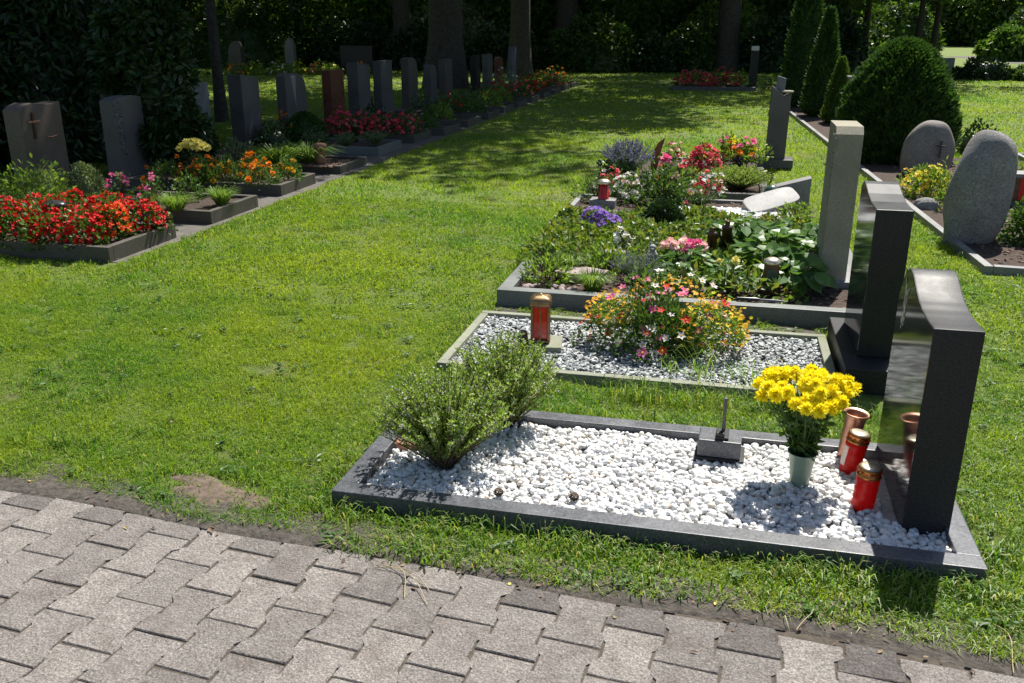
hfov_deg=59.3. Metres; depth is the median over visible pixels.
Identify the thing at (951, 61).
headstone
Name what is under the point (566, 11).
tall tree
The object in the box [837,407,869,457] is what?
grave vase
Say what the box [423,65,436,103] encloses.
headstone
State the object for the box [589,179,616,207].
grave lantern
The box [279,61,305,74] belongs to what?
bedding plant
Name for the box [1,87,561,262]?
side path
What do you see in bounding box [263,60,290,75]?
bedding plant
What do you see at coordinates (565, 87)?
grave border
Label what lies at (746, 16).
wood edge bush
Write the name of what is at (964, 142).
shrub
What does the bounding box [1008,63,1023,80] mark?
shrub
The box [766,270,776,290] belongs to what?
window
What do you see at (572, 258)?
grass cushion
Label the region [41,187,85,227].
begonia
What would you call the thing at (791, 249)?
hosta
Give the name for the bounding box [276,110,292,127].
plant
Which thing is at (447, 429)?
hebe shrub
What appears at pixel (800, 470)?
flower vase
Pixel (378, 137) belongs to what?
cushion plant
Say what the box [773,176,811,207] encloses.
stone block
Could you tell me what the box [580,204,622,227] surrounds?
bellflower
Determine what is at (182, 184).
perennial
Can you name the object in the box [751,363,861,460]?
chrysanthemum bouquet
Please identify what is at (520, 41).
tall tree
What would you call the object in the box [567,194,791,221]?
grave border
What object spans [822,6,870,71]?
wood edge bush
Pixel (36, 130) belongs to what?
headstone
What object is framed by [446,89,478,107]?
bedding plant
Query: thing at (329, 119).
impatiens
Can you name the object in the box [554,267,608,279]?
flagstone
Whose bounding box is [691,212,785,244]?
hosta
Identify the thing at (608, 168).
perennial
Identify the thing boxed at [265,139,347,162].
fern
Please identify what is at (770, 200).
stone slab
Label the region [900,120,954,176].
headstone
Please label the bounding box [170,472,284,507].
bare patch
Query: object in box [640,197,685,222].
box ball
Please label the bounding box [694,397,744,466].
holy water stand
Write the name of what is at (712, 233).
grave light
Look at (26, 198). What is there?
begonia
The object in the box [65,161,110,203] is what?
box ball
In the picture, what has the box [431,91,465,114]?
bedding plant
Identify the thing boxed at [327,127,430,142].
grave border
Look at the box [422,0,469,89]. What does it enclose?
tall tree
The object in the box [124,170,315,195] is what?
grave border
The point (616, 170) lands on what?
red flowers
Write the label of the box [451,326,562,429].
hebe shrub
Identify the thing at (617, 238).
white flower
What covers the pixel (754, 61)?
stele
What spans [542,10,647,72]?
wood edge bush
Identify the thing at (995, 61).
path
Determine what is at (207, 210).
grave border
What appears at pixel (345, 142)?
cushion plant
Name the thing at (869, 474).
grave candle
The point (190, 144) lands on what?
chrysanthemum
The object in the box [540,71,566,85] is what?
bedding plant
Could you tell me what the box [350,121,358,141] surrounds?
grave light
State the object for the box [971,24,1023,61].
distant bush
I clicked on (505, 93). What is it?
bedding plant
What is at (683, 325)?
mixed flower mound
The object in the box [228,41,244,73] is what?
headstone
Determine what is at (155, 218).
begonia
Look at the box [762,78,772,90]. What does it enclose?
perennial
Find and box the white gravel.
[679,205,780,217]
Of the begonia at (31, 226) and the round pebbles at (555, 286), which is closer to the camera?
the round pebbles at (555, 286)
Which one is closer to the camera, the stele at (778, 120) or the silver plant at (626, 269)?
the silver plant at (626, 269)
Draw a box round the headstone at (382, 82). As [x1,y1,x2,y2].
[372,60,393,114]
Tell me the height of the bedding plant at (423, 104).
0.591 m
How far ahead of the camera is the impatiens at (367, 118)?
13.52 m
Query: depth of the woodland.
40.62 m
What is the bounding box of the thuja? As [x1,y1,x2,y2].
[835,34,963,164]
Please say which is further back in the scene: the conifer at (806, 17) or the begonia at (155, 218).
the conifer at (806, 17)
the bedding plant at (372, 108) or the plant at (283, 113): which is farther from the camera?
the bedding plant at (372, 108)
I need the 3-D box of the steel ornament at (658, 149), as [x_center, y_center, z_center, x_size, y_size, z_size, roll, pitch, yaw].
[1.729,-2.236,10.651,0.160,0.359,0.016,4,20,13]
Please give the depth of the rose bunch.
6.25 m
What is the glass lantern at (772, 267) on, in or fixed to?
on the grave border at (808, 313)
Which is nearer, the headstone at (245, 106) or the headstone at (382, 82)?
the headstone at (245, 106)
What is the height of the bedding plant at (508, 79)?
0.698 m
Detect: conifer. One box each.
[780,0,825,106]
[797,4,841,116]
[818,55,851,122]
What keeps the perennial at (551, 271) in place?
on the grave border at (808, 313)
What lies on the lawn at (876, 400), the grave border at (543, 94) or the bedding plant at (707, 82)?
the grave border at (543, 94)
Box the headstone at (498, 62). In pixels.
[494,57,502,83]
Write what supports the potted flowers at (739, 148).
in the flower pot at (738, 160)
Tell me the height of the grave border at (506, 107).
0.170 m
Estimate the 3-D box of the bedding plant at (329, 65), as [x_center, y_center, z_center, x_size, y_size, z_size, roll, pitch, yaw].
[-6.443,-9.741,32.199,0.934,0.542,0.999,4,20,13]
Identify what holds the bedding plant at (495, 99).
on the grave border at (506, 107)
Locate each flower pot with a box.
[314,143,326,163]
[732,157,748,167]
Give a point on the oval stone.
(58, 204)
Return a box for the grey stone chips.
[452,315,823,388]
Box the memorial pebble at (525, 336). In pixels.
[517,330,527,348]
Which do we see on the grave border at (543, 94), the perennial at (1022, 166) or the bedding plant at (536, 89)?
the bedding plant at (536, 89)
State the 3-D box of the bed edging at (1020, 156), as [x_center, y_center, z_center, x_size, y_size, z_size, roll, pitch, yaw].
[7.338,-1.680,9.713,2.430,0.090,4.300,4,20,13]
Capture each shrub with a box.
[0,153,81,218]
[217,136,258,168]
[249,118,301,150]
[371,361,514,469]
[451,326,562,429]
[950,56,1013,80]
[955,117,998,155]
[995,196,1023,245]
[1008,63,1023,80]
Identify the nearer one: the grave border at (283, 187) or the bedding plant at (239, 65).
the grave border at (283, 187)
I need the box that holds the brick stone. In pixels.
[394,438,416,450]
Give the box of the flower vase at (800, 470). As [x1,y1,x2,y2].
[788,447,817,488]
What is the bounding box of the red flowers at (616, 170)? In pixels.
[593,164,627,185]
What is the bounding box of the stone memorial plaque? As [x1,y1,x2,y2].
[737,297,787,302]
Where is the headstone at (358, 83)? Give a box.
[346,63,371,120]
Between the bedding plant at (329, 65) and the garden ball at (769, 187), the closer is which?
the garden ball at (769, 187)
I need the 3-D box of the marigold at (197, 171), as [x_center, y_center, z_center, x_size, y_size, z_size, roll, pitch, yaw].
[-3.217,-1.763,9.312,0.351,0.336,0.372,4,20,13]
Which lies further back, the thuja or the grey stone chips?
the thuja
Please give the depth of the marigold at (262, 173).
9.25 m
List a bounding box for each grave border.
[0,221,176,262]
[32,188,257,223]
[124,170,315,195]
[208,153,366,173]
[292,138,401,155]
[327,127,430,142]
[331,400,987,585]
[367,121,459,135]
[377,114,480,126]
[395,107,499,119]
[419,102,513,112]
[437,310,835,400]
[438,99,526,107]
[458,93,539,101]
[477,90,550,97]
[494,86,560,93]
[497,217,852,327]
[500,83,569,90]
[511,81,576,87]
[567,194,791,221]
[586,156,766,199]
[673,84,755,90]
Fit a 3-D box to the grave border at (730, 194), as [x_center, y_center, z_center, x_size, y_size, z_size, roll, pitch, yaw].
[1.931,-1.851,10.218,1.800,0.140,2.550,4,20,13]
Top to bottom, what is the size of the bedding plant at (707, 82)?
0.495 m
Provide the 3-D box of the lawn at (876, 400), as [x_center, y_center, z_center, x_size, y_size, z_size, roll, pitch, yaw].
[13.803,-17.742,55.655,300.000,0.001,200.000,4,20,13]
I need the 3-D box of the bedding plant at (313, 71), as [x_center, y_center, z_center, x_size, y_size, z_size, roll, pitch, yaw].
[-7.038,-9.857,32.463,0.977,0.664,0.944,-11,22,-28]
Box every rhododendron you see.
[0,0,212,168]
[0,3,41,167]
[80,0,220,172]
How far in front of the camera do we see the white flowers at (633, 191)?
8.68 m
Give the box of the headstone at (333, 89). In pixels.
[321,69,345,127]
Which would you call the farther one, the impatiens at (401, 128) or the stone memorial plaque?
the impatiens at (401, 128)
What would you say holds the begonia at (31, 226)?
on the grave border at (113, 250)
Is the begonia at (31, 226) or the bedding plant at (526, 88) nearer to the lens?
the begonia at (31, 226)
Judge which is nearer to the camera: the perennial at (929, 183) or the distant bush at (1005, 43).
the perennial at (929, 183)
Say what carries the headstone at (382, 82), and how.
on the side path at (263, 200)
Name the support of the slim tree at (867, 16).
on the lawn at (876, 400)
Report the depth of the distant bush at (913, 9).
54.09 m
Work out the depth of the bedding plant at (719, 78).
24.79 m
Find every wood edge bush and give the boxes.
[187,0,287,68]
[300,17,392,67]
[379,19,467,70]
[411,0,495,55]
[464,23,551,72]
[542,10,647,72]
[620,30,688,73]
[666,17,722,71]
[680,0,765,67]
[739,12,793,72]
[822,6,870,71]
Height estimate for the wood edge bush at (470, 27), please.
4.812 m
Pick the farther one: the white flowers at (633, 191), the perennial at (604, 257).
the white flowers at (633, 191)
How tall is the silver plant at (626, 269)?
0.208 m
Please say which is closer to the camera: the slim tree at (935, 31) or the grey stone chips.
the grey stone chips
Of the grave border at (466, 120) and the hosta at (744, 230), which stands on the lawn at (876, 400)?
the grave border at (466, 120)
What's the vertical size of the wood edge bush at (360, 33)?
3.379 m
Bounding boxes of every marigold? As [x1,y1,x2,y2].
[140,154,189,183]
[186,156,221,187]
[187,151,223,177]
[202,153,250,186]
[233,150,275,180]
[243,156,281,189]
[265,152,306,182]
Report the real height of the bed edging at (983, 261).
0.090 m
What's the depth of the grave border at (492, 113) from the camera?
17.13 m
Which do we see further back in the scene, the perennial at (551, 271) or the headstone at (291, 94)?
the headstone at (291, 94)
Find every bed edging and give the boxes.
[789,107,1023,276]
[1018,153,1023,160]
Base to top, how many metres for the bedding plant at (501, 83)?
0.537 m
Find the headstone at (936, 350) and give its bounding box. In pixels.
[877,268,985,535]
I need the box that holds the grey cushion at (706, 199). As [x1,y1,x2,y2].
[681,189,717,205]
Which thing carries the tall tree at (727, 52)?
on the lawn at (876, 400)
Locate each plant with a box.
[223,62,250,74]
[242,60,266,75]
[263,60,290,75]
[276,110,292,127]
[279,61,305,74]
[303,130,329,143]
[306,59,327,74]
[319,62,344,74]
[331,131,361,145]
[352,96,385,126]
[359,130,387,144]
[399,111,440,128]
[403,89,440,118]
[424,100,455,119]
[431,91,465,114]
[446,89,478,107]
[456,97,487,112]
[463,88,503,108]
[464,84,503,101]
[480,77,519,96]
[484,83,512,101]
[486,67,520,92]
[507,77,534,98]
[514,71,545,89]
[517,78,541,93]
[524,68,552,86]
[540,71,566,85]
[541,65,575,84]
[570,174,619,202]
[607,249,667,281]
[672,70,694,86]
[685,65,704,86]
[696,71,716,86]
[709,66,732,86]
[719,68,743,86]
[733,67,754,86]
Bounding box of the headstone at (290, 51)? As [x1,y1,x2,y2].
[284,38,297,71]
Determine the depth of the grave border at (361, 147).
12.22 m
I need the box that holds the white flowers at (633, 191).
[609,172,644,203]
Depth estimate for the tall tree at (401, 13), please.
35.47 m
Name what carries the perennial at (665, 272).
on the grave border at (808, 313)
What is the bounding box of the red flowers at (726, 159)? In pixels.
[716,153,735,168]
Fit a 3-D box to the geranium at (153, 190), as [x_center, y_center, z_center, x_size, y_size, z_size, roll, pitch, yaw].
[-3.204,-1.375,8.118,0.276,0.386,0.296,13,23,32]
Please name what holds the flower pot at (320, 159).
on the grave border at (354, 162)
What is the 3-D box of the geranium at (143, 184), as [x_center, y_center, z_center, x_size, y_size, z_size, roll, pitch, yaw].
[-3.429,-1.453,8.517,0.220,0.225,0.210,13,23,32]
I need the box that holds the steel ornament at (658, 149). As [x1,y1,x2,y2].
[651,137,665,167]
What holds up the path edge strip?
on the lawn at (876, 400)
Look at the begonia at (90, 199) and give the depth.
7.24 m
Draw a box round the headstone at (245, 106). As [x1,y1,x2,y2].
[227,75,262,152]
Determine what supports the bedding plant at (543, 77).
on the grave border at (565, 87)
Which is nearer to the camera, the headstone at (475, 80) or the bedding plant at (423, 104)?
the bedding plant at (423, 104)
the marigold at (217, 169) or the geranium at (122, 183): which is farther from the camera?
the marigold at (217, 169)
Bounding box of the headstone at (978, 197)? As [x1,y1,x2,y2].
[943,130,1017,243]
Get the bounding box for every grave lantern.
[526,293,562,353]
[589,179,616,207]
[1010,170,1023,206]
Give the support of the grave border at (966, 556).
on the lawn at (876, 400)
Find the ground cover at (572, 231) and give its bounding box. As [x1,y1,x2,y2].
[514,200,815,304]
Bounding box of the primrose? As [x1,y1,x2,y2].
[701,255,757,291]
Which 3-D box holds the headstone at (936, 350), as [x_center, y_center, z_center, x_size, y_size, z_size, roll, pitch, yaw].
[1.461,0.177,3.185,0.152,0.801,0.610,4,20,13]
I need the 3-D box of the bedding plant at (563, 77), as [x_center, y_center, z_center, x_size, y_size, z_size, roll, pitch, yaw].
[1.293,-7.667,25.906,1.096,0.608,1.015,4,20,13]
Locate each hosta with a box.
[653,245,731,275]
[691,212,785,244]
[730,225,819,272]
[754,256,837,298]
[763,217,818,242]
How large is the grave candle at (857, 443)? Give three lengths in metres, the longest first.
0.172 x 0.086 x 0.086 m
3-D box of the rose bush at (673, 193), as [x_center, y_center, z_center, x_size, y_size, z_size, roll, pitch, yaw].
[1.429,-1.497,8.487,0.843,0.578,0.595,13,23,32]
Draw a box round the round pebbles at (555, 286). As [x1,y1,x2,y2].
[522,283,578,290]
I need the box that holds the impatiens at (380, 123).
[364,109,403,135]
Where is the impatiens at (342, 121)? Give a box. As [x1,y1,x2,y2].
[328,106,364,137]
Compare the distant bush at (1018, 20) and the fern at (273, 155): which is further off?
the distant bush at (1018, 20)
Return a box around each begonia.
[0,193,44,250]
[4,188,57,232]
[17,195,79,251]
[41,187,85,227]
[50,201,111,249]
[77,190,137,229]
[85,194,138,240]
[114,190,178,236]
[690,165,727,198]
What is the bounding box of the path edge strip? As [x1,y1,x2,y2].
[0,454,1023,677]
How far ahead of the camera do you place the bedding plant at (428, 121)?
14.55 m
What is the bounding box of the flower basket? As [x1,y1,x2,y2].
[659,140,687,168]
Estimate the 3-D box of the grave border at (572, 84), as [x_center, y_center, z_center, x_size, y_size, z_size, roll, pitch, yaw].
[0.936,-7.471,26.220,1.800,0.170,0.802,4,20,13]
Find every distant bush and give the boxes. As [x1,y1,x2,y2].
[859,0,947,54]
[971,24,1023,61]
[987,7,1023,37]
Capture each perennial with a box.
[168,167,206,201]
[518,252,574,288]
[582,237,631,275]
[595,158,634,182]
[639,164,715,187]
[646,268,704,294]
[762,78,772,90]
[774,202,811,220]
[895,162,950,199]
[933,156,958,209]
[1017,161,1023,170]
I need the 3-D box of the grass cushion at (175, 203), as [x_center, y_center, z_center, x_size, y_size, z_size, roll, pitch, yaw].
[-2.979,-1.237,7.956,0.466,0.156,0.465,4,20,13]
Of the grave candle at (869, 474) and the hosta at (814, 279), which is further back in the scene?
the hosta at (814, 279)
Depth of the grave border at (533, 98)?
20.86 m
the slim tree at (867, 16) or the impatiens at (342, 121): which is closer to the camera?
the impatiens at (342, 121)
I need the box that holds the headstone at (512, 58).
[508,47,515,80]
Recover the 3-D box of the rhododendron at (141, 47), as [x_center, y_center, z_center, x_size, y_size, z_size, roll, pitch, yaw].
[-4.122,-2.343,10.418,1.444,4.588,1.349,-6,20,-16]
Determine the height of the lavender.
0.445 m
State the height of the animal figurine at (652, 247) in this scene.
0.152 m
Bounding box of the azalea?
[682,141,725,177]
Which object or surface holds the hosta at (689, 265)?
on the grave border at (808, 313)
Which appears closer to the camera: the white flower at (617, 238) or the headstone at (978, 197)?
the white flower at (617, 238)
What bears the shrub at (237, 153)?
on the grave border at (354, 162)
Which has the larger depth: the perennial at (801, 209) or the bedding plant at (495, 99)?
the bedding plant at (495, 99)
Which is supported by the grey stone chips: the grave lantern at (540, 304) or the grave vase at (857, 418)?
the grave lantern at (540, 304)
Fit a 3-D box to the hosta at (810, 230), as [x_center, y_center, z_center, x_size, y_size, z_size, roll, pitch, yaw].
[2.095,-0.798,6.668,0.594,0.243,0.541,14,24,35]
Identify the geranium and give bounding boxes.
[103,171,136,199]
[136,168,168,205]
[137,177,160,197]
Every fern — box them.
[241,141,313,163]
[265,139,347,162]
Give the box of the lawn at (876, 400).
[0,46,1023,630]
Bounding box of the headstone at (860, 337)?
[827,181,913,395]
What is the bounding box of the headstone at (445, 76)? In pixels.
[438,59,452,98]
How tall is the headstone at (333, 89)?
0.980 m
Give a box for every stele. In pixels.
[748,46,758,89]
[757,76,793,168]
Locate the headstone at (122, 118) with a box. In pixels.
[99,95,149,187]
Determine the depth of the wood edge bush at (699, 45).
34.00 m
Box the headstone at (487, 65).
[482,54,492,87]
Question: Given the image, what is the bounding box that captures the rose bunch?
[659,236,708,263]
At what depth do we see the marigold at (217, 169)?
9.33 m
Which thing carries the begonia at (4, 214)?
on the grave border at (113, 250)
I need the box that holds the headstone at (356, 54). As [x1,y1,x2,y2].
[340,46,374,73]
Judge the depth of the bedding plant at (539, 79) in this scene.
23.29 m
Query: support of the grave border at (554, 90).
on the lawn at (876, 400)
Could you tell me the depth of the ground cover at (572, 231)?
6.59 m
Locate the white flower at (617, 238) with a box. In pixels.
[611,226,632,248]
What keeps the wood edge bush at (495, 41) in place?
on the lawn at (876, 400)
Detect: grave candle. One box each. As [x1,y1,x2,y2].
[839,428,870,474]
[851,461,882,510]
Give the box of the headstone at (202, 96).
[184,82,214,157]
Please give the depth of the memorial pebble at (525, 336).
4.69 m
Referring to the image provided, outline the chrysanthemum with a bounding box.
[175,137,213,184]
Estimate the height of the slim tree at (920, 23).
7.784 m
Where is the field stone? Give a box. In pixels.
[913,197,939,209]
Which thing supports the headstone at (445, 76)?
on the side path at (263, 200)
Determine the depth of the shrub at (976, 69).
29.03 m
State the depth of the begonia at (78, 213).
6.71 m
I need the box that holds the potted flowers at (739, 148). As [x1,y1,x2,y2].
[709,130,773,163]
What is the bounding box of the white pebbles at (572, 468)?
[366,421,952,552]
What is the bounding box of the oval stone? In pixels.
[45,200,66,209]
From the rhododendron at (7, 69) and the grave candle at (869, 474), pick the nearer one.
the grave candle at (869, 474)
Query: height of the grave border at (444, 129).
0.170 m
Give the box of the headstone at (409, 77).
[401,57,418,108]
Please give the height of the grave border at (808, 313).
0.160 m
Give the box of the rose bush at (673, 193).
[613,153,709,206]
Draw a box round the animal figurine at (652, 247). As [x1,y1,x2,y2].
[647,242,657,259]
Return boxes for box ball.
[27,168,67,212]
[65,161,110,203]
[285,110,327,144]
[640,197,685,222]
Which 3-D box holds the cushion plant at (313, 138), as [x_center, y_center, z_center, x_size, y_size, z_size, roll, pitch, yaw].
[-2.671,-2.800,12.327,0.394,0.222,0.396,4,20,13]
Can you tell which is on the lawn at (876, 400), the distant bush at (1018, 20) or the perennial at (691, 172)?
the distant bush at (1018, 20)
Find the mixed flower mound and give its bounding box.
[570,263,752,371]
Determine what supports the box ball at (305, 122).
on the side path at (263, 200)
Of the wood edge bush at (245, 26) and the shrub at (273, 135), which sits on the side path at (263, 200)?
the shrub at (273, 135)
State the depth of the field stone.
8.41 m
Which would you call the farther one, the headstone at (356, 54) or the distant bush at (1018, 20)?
the distant bush at (1018, 20)
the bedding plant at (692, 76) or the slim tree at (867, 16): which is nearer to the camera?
the bedding plant at (692, 76)
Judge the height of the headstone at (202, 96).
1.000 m
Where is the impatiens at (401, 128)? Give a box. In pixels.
[390,108,427,137]
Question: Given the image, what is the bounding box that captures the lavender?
[601,137,654,174]
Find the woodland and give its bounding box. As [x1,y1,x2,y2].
[170,0,1023,64]
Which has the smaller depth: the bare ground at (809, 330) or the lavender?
the bare ground at (809, 330)
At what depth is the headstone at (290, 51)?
33.58 m
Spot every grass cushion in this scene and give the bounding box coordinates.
[150,191,199,211]
[202,185,241,204]
[550,249,589,266]
[567,268,617,291]
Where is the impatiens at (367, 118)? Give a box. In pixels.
[346,109,381,137]
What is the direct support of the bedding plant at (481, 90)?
on the grave border at (517, 103)
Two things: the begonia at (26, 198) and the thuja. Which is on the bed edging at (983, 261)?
the thuja
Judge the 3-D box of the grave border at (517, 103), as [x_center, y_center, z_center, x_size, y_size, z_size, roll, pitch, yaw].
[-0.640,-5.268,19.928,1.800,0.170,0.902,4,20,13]
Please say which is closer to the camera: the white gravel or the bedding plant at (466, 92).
the white gravel
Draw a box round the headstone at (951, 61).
[943,58,954,69]
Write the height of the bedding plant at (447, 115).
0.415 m
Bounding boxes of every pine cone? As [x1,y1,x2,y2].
[493,487,503,496]
[569,492,579,500]
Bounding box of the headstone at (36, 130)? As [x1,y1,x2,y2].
[2,101,69,192]
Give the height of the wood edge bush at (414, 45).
3.337 m
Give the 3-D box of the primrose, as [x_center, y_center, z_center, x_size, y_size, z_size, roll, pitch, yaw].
[1.364,-0.421,5.616,0.388,0.228,0.395,4,20,13]
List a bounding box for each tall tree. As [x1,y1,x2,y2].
[205,0,228,122]
[392,0,410,69]
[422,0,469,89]
[505,0,532,79]
[555,0,577,58]
[711,0,741,72]
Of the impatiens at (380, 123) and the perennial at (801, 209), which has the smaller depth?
the perennial at (801, 209)
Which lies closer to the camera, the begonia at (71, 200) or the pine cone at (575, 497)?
the pine cone at (575, 497)
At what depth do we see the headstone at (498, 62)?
24.92 m
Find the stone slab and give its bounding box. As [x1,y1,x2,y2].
[742,187,799,212]
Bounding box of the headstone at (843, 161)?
[808,120,863,288]
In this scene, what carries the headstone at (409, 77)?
on the side path at (263, 200)
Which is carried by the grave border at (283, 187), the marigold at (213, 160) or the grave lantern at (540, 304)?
the marigold at (213, 160)
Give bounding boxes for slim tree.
[861,0,871,64]
[915,0,955,38]
[930,0,975,47]
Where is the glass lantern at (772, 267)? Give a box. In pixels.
[762,257,781,294]
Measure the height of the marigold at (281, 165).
0.321 m
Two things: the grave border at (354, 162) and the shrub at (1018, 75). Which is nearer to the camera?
the grave border at (354, 162)
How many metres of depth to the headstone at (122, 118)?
9.66 m
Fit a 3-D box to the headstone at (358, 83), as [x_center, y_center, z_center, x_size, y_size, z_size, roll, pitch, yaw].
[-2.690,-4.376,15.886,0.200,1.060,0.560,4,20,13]
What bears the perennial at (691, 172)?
on the grave border at (730, 194)
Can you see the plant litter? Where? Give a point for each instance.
(540, 584)
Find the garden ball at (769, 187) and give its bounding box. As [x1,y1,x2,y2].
[764,185,777,191]
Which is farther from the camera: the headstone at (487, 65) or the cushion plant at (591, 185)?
the headstone at (487, 65)
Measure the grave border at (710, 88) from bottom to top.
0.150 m
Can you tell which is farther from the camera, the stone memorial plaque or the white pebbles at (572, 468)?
the stone memorial plaque
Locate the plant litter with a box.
[28,234,1013,673]
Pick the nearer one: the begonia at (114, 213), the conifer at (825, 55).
the begonia at (114, 213)
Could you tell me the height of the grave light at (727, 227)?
0.210 m
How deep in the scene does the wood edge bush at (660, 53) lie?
33.62 m
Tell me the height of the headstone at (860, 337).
0.925 m
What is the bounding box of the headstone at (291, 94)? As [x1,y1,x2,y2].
[275,73,307,132]
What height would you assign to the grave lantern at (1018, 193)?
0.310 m
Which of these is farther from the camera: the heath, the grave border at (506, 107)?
the grave border at (506, 107)
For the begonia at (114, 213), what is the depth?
6.90 m
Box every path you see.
[0,491,1023,682]
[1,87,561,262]
[950,56,1023,63]
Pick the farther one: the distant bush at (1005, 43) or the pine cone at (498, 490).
the distant bush at (1005, 43)
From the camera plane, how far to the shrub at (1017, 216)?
7.08 m
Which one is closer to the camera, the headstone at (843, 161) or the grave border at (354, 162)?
the headstone at (843, 161)
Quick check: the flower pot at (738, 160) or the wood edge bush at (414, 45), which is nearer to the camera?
the flower pot at (738, 160)
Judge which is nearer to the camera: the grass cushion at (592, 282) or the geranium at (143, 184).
the grass cushion at (592, 282)
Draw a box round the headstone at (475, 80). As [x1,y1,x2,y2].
[470,55,480,92]
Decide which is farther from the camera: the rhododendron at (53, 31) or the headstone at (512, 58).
the headstone at (512, 58)
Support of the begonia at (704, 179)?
on the grave border at (730, 194)
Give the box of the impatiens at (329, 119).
[323,109,350,136]
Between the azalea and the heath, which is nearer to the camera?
the heath
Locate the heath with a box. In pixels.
[707,163,773,190]
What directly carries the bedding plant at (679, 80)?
on the grave border at (710, 88)
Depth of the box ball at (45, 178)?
8.10 m
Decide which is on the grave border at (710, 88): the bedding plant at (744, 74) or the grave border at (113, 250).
the bedding plant at (744, 74)
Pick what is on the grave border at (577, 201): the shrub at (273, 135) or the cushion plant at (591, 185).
the cushion plant at (591, 185)
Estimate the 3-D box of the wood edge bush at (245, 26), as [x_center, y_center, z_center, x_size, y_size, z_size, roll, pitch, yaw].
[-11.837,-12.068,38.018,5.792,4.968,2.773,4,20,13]
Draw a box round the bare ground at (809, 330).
[492,306,821,333]
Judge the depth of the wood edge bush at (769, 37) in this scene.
33.29 m
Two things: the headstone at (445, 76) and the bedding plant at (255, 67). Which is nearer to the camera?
the headstone at (445, 76)
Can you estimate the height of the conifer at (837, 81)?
1.207 m
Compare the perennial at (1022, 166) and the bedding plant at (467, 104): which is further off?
the bedding plant at (467, 104)
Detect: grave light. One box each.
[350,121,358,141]
[707,227,717,253]
[721,220,732,250]
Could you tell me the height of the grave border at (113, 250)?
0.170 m
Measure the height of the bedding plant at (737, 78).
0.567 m
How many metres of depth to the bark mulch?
6.70 m
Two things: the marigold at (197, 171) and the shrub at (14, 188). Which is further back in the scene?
the marigold at (197, 171)
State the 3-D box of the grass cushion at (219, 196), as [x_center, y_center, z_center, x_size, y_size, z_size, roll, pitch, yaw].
[-2.661,-1.337,8.238,0.418,0.158,0.410,4,20,13]
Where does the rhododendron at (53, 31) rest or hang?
on the lawn at (876, 400)
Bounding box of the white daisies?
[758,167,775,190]
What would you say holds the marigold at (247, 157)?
on the grave border at (283, 187)
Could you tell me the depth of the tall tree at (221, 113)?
16.10 m
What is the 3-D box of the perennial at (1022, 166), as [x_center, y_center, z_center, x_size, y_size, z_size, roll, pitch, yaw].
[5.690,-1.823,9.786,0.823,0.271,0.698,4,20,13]
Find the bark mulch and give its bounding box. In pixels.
[217,156,1023,307]
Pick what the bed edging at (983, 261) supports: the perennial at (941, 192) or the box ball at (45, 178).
the perennial at (941, 192)
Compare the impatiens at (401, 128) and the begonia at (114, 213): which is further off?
the impatiens at (401, 128)

